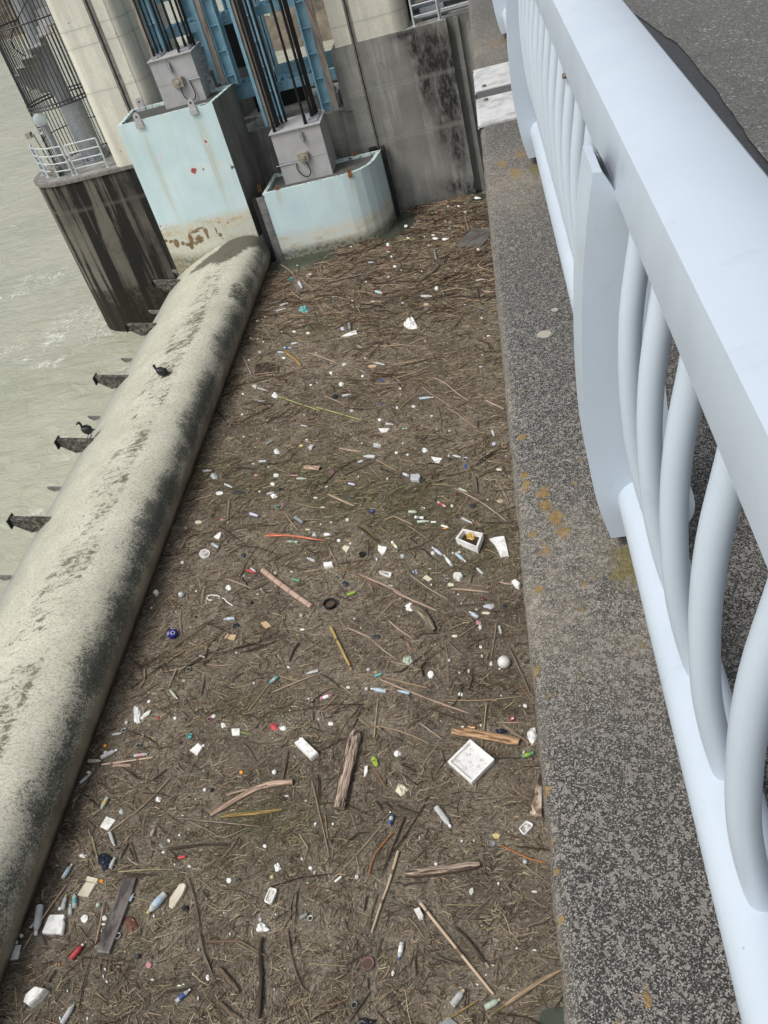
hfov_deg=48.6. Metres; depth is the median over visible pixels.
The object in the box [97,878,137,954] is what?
wooden plank
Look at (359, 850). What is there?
reed stem
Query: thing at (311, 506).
driftwood stick
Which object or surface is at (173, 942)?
driftwood stick
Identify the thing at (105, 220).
concrete pier
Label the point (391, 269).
brushwood
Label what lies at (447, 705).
driftwood stick
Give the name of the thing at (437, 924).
bamboo pole
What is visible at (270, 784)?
driftwood stick
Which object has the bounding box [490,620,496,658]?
driftwood stick
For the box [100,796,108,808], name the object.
plastic bottle
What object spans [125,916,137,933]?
crumpled bag
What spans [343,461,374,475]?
driftwood stick
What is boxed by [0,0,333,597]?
river water
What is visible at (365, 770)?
foam wedge
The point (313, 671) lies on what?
plastic bottle
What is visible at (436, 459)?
foam wedge
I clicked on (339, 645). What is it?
bamboo pole
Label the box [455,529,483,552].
foam box
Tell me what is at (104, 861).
crumpled bag
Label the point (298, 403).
bamboo pole
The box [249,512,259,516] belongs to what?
plastic bottle
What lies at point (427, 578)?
cardboard piece
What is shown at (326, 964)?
reed stem
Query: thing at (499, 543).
foam sheet
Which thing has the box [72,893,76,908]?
plastic bottle
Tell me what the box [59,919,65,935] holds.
plastic bottle
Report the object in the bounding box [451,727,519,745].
wooden beam
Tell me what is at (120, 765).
driftwood stick
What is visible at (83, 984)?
driftwood stick
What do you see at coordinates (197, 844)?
driftwood stick
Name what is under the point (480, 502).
driftwood stick
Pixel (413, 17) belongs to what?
platform railing
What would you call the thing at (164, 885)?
green straw
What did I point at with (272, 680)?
drink can
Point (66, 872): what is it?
plastic bottle
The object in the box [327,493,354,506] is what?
driftwood stick
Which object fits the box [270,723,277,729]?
film scrap
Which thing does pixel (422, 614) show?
driftwood log
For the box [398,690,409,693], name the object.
plastic bottle
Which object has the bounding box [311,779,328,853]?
driftwood stick
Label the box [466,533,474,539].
leaf pile
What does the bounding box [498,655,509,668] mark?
ball
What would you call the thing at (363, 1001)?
driftwood stick
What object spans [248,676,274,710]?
reed stem
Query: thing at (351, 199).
gate box
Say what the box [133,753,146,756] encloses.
plastic bottle
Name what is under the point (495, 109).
joint cover
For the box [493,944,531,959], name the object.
driftwood stick
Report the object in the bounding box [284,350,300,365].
driftwood log
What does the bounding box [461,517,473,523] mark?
plastic bottle
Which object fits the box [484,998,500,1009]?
plastic bottle
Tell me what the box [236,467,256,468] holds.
driftwood stick
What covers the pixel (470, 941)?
driftwood stick
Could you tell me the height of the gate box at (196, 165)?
5.912 m
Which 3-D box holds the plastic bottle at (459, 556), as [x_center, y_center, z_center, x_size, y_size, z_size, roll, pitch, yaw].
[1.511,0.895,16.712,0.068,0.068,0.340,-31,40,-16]
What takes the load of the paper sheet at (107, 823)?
on the floating silt
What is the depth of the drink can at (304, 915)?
11.93 m
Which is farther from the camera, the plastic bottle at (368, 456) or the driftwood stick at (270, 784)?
the plastic bottle at (368, 456)
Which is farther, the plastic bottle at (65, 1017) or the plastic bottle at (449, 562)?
the plastic bottle at (449, 562)
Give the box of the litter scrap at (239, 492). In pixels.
[233,491,243,494]
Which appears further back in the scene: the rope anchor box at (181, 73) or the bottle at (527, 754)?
the rope anchor box at (181, 73)
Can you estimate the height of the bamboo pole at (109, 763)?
0.032 m
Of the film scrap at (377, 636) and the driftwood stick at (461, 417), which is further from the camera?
the driftwood stick at (461, 417)
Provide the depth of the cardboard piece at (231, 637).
16.60 m
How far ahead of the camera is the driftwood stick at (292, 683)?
15.28 m
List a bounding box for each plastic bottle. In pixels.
[33,904,43,935]
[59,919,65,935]
[60,1002,75,1023]
[61,864,72,878]
[61,894,66,909]
[68,904,71,914]
[69,943,83,960]
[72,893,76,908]
[79,774,89,783]
[87,759,100,762]
[100,749,117,759]
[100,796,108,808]
[108,831,114,845]
[109,856,115,868]
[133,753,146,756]
[146,891,167,914]
[175,988,190,1002]
[224,617,234,620]
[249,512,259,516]
[307,669,317,673]
[320,694,333,699]
[364,454,375,458]
[371,687,386,692]
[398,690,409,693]
[398,942,403,959]
[417,520,428,522]
[419,396,432,399]
[432,547,442,555]
[434,805,451,827]
[443,555,452,566]
[450,989,464,1007]
[455,552,465,561]
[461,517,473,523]
[469,611,478,618]
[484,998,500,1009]
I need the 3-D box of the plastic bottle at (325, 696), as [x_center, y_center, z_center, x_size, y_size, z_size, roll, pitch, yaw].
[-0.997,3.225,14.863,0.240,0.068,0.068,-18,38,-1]
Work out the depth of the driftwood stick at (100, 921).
12.66 m
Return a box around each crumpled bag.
[98,853,112,870]
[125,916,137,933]
[256,922,269,931]
[299,305,308,312]
[356,1017,376,1023]
[396,784,408,795]
[403,317,417,328]
[527,728,536,744]
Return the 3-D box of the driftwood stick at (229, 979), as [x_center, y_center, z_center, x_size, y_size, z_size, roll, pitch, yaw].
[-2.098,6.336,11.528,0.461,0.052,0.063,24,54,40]
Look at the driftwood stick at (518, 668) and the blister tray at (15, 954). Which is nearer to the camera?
the blister tray at (15, 954)
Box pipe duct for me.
[415,2,467,20]
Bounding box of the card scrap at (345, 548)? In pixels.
[342,545,349,552]
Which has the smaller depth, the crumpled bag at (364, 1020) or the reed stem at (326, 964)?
the crumpled bag at (364, 1020)
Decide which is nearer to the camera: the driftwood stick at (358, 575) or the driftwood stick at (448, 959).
the driftwood stick at (448, 959)
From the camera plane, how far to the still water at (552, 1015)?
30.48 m
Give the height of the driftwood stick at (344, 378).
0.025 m
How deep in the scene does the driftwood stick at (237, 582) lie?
17.77 m
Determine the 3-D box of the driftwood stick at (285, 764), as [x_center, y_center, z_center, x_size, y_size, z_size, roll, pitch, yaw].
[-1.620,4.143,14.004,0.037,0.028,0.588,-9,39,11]
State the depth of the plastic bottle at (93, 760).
15.01 m
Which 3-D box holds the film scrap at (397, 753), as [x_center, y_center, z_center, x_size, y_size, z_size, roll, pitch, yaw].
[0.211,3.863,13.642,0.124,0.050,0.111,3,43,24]
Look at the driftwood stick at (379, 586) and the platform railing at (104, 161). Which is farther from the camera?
the platform railing at (104, 161)
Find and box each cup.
[351,1001,356,1008]
[511,579,520,588]
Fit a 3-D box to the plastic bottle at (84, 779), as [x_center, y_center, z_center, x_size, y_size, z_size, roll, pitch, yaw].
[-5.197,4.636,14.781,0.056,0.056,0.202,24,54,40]
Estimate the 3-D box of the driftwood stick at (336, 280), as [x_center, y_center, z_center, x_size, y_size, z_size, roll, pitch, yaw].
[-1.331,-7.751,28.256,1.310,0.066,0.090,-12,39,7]
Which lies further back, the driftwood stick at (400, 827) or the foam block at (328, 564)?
the foam block at (328, 564)
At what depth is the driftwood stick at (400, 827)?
12.44 m
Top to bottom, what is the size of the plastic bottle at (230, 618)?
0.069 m
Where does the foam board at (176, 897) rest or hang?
on the floating silt
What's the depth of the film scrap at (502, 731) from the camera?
13.48 m
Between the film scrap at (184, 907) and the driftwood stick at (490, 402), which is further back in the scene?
the driftwood stick at (490, 402)
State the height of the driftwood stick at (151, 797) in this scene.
0.023 m
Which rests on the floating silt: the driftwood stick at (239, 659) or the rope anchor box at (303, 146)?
the driftwood stick at (239, 659)
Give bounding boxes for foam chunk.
[24,986,49,1007]
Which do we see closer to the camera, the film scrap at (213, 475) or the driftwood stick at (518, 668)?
the driftwood stick at (518, 668)
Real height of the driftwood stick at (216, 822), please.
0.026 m
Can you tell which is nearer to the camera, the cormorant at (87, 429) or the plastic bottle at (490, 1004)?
the plastic bottle at (490, 1004)
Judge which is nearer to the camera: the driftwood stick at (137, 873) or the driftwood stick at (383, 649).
the driftwood stick at (137, 873)
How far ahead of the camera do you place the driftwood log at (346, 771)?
13.52 m
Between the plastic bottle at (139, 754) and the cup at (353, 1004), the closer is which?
the cup at (353, 1004)
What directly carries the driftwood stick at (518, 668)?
on the floating silt
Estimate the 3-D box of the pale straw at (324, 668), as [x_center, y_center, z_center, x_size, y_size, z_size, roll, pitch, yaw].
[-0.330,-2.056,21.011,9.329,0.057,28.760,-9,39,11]
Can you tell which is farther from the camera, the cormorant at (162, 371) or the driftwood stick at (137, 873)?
the cormorant at (162, 371)
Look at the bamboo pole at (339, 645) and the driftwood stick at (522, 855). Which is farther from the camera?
the bamboo pole at (339, 645)
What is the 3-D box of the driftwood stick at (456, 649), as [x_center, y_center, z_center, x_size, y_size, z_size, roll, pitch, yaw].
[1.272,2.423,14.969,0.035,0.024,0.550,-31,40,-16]
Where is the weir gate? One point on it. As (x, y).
(74, 596)
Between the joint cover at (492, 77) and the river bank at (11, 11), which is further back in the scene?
the river bank at (11, 11)
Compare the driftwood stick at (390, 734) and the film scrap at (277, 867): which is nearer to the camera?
the film scrap at (277, 867)
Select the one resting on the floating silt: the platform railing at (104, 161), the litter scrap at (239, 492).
the litter scrap at (239, 492)
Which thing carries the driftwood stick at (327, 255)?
on the floating silt
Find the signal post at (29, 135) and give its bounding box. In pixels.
[25,131,52,166]
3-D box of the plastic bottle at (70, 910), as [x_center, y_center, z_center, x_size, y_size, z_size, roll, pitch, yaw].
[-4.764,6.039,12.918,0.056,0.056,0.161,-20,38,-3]
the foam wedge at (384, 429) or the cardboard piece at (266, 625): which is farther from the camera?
the foam wedge at (384, 429)
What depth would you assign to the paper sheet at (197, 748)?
14.68 m
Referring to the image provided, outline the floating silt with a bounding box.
[0,192,562,1023]
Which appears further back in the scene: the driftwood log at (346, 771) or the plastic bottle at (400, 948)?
the driftwood log at (346, 771)
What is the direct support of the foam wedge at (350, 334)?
on the floating silt
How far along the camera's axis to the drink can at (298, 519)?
18.84 m
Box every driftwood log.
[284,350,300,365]
[303,465,320,470]
[333,729,360,809]
[404,861,479,877]
[410,604,435,631]
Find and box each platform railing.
[29,144,47,176]
[35,146,74,177]
[64,137,109,174]
[408,0,441,27]
[437,0,467,18]
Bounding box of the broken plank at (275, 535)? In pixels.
[265,533,324,540]
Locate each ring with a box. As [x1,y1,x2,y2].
[323,598,335,609]
[361,956,373,969]
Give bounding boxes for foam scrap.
[81,915,87,923]
[428,671,433,678]
[469,888,473,895]
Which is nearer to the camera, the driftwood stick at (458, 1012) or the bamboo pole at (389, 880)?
the driftwood stick at (458, 1012)
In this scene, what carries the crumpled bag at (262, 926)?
on the floating silt
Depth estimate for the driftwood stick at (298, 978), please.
11.48 m
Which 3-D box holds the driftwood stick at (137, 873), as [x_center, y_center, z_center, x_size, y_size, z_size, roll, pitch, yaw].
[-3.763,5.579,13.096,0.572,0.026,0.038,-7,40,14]
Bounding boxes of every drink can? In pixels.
[269,676,277,683]
[294,516,303,523]
[300,912,307,919]
[388,814,393,824]
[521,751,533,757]
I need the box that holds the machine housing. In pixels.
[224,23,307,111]
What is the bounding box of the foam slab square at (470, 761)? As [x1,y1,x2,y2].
[447,739,493,784]
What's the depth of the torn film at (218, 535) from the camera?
19.19 m
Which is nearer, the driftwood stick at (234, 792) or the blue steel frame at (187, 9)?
the driftwood stick at (234, 792)
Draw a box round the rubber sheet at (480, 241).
[457,228,489,247]
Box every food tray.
[199,549,209,558]
[264,888,276,904]
[379,571,391,577]
[519,821,532,835]
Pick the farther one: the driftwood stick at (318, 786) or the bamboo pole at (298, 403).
the bamboo pole at (298, 403)
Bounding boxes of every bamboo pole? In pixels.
[101,757,152,765]
[260,568,313,608]
[278,396,320,410]
[316,407,361,420]
[329,626,352,669]
[371,850,399,932]
[419,902,494,994]
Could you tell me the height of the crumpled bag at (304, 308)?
0.157 m
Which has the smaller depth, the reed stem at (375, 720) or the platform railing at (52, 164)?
the reed stem at (375, 720)
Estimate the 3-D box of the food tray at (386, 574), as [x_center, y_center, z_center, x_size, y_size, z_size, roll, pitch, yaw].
[0.044,1.232,16.902,0.296,0.070,0.095,16,49,35]
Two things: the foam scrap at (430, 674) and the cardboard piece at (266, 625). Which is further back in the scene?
the cardboard piece at (266, 625)
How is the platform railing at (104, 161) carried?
on the concrete pier at (105, 220)
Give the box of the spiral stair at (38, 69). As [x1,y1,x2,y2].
[0,0,108,165]
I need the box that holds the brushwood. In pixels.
[45,193,561,1023]
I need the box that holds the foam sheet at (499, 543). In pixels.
[489,536,508,557]
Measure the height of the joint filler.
0.104 m
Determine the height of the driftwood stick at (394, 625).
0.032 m
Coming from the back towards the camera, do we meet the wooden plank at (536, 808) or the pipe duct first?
the pipe duct
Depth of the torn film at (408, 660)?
15.04 m
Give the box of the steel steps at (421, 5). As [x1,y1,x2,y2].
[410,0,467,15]
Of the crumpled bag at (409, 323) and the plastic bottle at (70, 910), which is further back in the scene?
the crumpled bag at (409, 323)
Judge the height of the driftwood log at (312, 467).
0.116 m
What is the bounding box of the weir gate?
[0,234,271,988]
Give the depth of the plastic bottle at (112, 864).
13.33 m
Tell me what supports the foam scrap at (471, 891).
on the floating silt
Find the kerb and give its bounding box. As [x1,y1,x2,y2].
[468,0,767,1023]
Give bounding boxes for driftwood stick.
[23,884,66,948]
[78,953,91,1012]
[95,901,103,943]
[103,816,129,835]
[112,763,131,766]
[122,874,156,875]
[123,873,154,875]
[132,779,168,814]
[159,926,187,958]
[163,985,194,992]
[170,843,226,849]
[170,843,227,848]
[175,817,259,826]
[187,875,199,932]
[189,821,217,835]
[199,933,211,971]
[210,779,293,815]
[218,967,239,991]
[219,1001,241,1018]
[221,809,281,816]
[226,578,249,587]
[226,789,247,795]
[228,654,251,665]
[233,741,255,760]
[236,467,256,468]
[242,355,251,375]
[257,937,263,1018]
[272,674,315,692]
[282,748,287,779]
[287,928,309,992]
[289,642,299,661]
[294,888,298,924]
[296,503,328,508]
[300,423,332,429]
[307,352,337,363]
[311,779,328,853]
[316,774,319,800]
[320,249,349,274]
[322,378,368,380]
[325,274,362,283]
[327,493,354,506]
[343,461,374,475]
[348,627,370,638]
[349,991,370,1022]
[354,572,379,585]
[357,526,379,542]
[357,573,400,592]
[367,580,392,591]
[368,831,393,877]
[368,894,377,931]
[371,639,395,658]
[376,725,427,742]
[379,727,403,741]
[380,679,425,697]
[380,816,404,876]
[383,516,412,524]
[385,677,428,688]
[388,620,412,638]
[393,591,436,610]
[397,805,416,812]
[400,763,415,771]
[402,882,426,885]
[409,574,447,599]
[415,957,416,975]
[418,722,441,738]
[419,547,435,560]
[422,387,452,407]
[426,698,469,713]
[433,377,467,399]
[435,952,464,965]
[443,1001,476,1018]
[447,408,475,427]
[447,696,521,700]
[448,641,465,657]
[452,588,488,592]
[453,565,487,576]
[454,926,485,962]
[455,488,505,520]
[486,399,503,409]
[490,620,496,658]
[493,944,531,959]
[500,844,546,863]
[505,969,560,1005]
[506,727,533,744]
[508,645,530,693]
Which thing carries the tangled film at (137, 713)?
on the floating silt
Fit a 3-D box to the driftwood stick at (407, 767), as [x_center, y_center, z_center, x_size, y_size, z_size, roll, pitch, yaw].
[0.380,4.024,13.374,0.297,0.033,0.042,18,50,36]
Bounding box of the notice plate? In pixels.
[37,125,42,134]
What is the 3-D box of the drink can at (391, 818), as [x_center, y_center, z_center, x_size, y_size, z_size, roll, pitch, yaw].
[0.103,4.617,12.758,0.063,0.063,0.156,2,42,23]
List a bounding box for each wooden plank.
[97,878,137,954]
[530,775,542,817]
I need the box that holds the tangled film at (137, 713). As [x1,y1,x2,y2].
[133,706,140,723]
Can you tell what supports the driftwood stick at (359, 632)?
on the floating silt
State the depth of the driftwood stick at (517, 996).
10.54 m
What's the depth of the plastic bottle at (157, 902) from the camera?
12.60 m
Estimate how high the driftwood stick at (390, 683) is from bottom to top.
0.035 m
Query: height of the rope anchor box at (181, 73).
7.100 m
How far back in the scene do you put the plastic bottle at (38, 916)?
12.88 m
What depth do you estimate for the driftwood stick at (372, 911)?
11.77 m
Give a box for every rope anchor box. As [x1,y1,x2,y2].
[132,0,214,108]
[233,0,336,184]
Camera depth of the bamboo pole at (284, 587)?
17.20 m
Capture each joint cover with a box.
[473,62,510,101]
[476,91,516,142]
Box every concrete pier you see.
[33,0,178,331]
[246,0,485,209]
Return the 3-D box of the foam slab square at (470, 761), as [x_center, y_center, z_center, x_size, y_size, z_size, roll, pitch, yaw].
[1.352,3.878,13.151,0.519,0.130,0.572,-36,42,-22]
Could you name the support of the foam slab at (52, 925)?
on the floating silt
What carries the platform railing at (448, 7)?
on the concrete pier at (407, 91)
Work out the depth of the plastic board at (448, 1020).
10.48 m
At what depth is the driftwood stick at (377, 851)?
12.43 m
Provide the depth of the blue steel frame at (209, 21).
28.60 m
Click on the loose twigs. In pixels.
(322, 638)
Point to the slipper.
(374, 760)
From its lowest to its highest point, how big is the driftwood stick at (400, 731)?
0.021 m
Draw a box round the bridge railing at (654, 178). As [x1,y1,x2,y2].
[492,0,767,1023]
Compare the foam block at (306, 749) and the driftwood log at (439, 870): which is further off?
the foam block at (306, 749)
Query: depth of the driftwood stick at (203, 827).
13.46 m
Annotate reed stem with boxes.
[118,869,172,871]
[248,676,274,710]
[309,963,345,966]
[334,825,381,877]
[373,700,377,737]
[474,703,486,791]
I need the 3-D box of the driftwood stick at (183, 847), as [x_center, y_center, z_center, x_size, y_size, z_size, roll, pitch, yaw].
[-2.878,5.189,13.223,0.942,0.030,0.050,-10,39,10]
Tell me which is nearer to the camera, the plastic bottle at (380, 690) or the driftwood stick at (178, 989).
the driftwood stick at (178, 989)
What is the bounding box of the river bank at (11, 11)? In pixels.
[0,0,53,38]
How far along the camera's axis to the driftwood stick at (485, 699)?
14.00 m
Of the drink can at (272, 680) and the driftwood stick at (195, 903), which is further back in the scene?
the drink can at (272, 680)
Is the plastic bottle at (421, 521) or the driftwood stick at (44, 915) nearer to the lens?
the driftwood stick at (44, 915)
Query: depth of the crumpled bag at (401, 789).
13.10 m
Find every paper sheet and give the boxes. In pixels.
[100,816,115,830]
[190,743,202,755]
[231,728,239,735]
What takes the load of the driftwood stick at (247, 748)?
on the floating silt
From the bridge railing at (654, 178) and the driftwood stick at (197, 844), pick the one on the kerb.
the bridge railing at (654, 178)
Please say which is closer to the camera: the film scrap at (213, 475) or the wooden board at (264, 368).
the film scrap at (213, 475)
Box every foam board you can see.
[78,882,96,897]
[86,876,98,884]
[169,883,186,908]
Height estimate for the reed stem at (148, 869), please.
0.012 m
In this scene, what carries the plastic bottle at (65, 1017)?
on the floating silt
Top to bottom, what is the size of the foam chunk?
0.150 m
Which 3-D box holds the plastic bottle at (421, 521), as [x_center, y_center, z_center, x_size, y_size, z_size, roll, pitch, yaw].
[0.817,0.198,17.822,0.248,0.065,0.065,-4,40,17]
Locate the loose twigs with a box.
[0,196,562,1023]
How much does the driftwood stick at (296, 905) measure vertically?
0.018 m
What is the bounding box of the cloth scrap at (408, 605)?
[405,603,412,610]
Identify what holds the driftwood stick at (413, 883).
on the floating silt
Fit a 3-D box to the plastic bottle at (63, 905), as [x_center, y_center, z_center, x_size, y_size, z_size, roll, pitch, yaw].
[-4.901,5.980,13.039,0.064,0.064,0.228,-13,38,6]
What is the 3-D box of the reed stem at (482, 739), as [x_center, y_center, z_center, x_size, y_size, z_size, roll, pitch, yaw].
[1.528,3.677,13.357,0.037,0.018,1.614,-3,41,18]
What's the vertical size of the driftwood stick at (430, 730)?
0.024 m
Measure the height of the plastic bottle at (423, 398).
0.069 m
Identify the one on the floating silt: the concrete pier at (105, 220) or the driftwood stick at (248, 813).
the driftwood stick at (248, 813)
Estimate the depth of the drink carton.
18.97 m
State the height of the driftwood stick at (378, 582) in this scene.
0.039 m
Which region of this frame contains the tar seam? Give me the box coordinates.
[635,15,767,175]
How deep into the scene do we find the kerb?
1.82 m
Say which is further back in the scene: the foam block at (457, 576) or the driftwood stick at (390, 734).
the foam block at (457, 576)
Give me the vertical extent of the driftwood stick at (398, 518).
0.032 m
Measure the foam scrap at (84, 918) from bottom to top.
0.032 m
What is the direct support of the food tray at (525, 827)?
on the floating silt
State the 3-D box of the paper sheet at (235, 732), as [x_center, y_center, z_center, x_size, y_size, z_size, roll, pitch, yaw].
[-2.575,3.830,14.785,0.190,0.035,0.153,-9,39,11]
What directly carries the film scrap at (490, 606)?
on the floating silt
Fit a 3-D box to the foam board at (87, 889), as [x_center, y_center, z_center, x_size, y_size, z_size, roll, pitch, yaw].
[-4.582,5.830,13.129,0.202,0.050,0.234,3,43,24]
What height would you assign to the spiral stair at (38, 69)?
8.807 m
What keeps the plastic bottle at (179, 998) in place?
on the floating silt
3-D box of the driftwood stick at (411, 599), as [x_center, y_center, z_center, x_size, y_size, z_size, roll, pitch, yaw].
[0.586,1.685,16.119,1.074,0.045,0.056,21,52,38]
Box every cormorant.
[75,421,94,437]
[151,364,170,377]
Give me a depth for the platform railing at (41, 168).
32.99 m
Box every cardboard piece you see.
[225,634,235,640]
[261,621,270,628]
[423,575,431,581]
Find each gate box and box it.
[117,76,266,275]
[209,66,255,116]
[252,145,399,261]
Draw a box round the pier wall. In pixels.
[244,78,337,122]
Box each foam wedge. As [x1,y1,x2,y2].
[140,710,150,719]
[341,330,356,337]
[364,766,367,777]
[378,428,389,432]
[431,457,442,462]
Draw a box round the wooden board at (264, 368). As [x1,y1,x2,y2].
[254,362,278,375]
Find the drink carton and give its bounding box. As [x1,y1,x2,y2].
[410,474,420,481]
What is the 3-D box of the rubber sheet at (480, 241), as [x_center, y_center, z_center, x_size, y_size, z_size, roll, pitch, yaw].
[3.064,-9.098,28.224,0.980,0.050,1.373,11,47,32]
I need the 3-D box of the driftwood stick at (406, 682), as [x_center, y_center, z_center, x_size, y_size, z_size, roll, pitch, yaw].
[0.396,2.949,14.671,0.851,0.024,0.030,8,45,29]
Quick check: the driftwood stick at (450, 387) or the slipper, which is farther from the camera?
the driftwood stick at (450, 387)
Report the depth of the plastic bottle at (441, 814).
12.56 m
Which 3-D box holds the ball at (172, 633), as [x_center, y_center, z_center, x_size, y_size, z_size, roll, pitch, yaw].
[-4.225,2.438,17.013,0.213,0.213,0.213,-9,39,11]
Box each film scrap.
[181,905,188,910]
[210,473,216,478]
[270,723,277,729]
[274,863,280,871]
[372,634,380,638]
[394,750,400,756]
[483,604,493,608]
[495,728,508,733]
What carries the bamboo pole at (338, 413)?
on the floating silt
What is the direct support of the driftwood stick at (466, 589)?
on the floating silt
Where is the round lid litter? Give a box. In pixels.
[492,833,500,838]
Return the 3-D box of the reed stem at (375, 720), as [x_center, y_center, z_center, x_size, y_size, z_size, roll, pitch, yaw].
[-0.135,3.459,14.261,0.027,0.022,0.752,-8,39,12]
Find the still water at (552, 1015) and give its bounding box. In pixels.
[269,190,563,1023]
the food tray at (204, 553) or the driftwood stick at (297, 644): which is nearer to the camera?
the driftwood stick at (297, 644)
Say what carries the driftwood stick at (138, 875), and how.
on the floating silt
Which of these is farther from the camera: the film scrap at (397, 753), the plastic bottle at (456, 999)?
the film scrap at (397, 753)
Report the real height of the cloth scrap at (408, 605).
0.064 m
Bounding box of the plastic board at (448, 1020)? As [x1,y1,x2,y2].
[439,1016,456,1023]
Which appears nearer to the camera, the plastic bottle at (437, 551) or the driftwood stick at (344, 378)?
the plastic bottle at (437, 551)
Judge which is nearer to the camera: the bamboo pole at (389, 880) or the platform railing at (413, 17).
the bamboo pole at (389, 880)
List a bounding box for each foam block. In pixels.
[294,738,318,760]
[323,561,333,568]
[378,545,386,556]
[414,907,423,919]
[453,572,462,580]
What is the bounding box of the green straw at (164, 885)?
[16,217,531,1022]
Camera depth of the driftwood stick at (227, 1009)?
11.20 m
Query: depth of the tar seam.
4.78 m
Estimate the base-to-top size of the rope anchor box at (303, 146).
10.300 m
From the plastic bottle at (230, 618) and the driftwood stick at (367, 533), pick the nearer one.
the plastic bottle at (230, 618)
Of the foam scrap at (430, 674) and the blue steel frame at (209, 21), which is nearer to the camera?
the foam scrap at (430, 674)
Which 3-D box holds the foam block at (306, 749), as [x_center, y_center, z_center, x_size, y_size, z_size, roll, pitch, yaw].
[-1.285,3.928,14.108,0.150,0.110,0.488,-37,42,-23]
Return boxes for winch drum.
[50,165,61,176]
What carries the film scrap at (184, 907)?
on the floating silt
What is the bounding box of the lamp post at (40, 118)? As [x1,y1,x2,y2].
[32,112,70,174]
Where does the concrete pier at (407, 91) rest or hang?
in the river water at (62, 343)
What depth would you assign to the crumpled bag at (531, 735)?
13.28 m
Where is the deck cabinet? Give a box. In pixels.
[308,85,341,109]
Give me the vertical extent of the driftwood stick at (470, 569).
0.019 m
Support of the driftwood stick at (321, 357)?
on the floating silt
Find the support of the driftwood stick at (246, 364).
on the floating silt
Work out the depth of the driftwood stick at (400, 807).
12.82 m
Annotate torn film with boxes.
[214,532,221,539]
[402,656,413,665]
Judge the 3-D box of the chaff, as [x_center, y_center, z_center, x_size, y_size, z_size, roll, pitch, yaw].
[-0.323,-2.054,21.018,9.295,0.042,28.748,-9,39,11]
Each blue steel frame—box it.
[130,0,339,126]
[180,0,336,84]
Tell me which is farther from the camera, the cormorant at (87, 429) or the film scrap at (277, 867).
the cormorant at (87, 429)
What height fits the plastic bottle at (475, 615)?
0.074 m
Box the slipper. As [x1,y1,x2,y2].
[371,756,377,766]
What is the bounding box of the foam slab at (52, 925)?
[42,914,65,934]
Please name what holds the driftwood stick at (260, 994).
on the floating silt
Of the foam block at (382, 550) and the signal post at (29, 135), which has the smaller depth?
the foam block at (382, 550)
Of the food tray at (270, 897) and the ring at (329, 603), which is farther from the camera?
the ring at (329, 603)
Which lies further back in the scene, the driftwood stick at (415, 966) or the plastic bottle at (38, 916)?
the plastic bottle at (38, 916)
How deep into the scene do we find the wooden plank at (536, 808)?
12.39 m
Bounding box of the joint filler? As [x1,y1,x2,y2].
[477,84,511,98]
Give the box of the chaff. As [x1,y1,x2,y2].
[0,191,562,1023]
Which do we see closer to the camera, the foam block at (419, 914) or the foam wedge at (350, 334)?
the foam block at (419, 914)
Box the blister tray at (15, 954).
[10,945,20,959]
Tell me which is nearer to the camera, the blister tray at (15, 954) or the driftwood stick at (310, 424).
the blister tray at (15, 954)
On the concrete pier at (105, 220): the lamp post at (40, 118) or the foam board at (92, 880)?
the lamp post at (40, 118)
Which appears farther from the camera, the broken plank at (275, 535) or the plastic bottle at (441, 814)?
the broken plank at (275, 535)
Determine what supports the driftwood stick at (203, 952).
on the floating silt
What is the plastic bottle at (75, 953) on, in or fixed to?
on the floating silt
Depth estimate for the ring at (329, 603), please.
16.60 m
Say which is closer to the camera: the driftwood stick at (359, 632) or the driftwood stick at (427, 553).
the driftwood stick at (359, 632)
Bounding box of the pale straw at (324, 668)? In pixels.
[4,206,560,1023]
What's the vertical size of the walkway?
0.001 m
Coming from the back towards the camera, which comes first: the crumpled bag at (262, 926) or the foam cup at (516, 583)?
the foam cup at (516, 583)
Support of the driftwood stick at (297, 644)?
on the floating silt
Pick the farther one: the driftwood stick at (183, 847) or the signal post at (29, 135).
the signal post at (29, 135)
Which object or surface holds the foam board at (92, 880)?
on the floating silt
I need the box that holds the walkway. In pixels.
[623,0,767,161]
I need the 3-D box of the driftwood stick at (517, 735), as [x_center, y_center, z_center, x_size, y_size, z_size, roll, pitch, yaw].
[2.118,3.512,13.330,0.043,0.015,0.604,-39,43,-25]
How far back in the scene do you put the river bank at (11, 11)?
146.00 m
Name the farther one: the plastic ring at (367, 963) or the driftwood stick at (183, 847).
the driftwood stick at (183, 847)
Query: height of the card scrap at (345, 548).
0.040 m
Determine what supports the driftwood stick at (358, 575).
on the floating silt
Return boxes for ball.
[167,628,177,638]
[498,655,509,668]
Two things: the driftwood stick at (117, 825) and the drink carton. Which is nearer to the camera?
the driftwood stick at (117, 825)
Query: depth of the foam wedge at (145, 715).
15.56 m
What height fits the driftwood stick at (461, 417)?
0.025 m

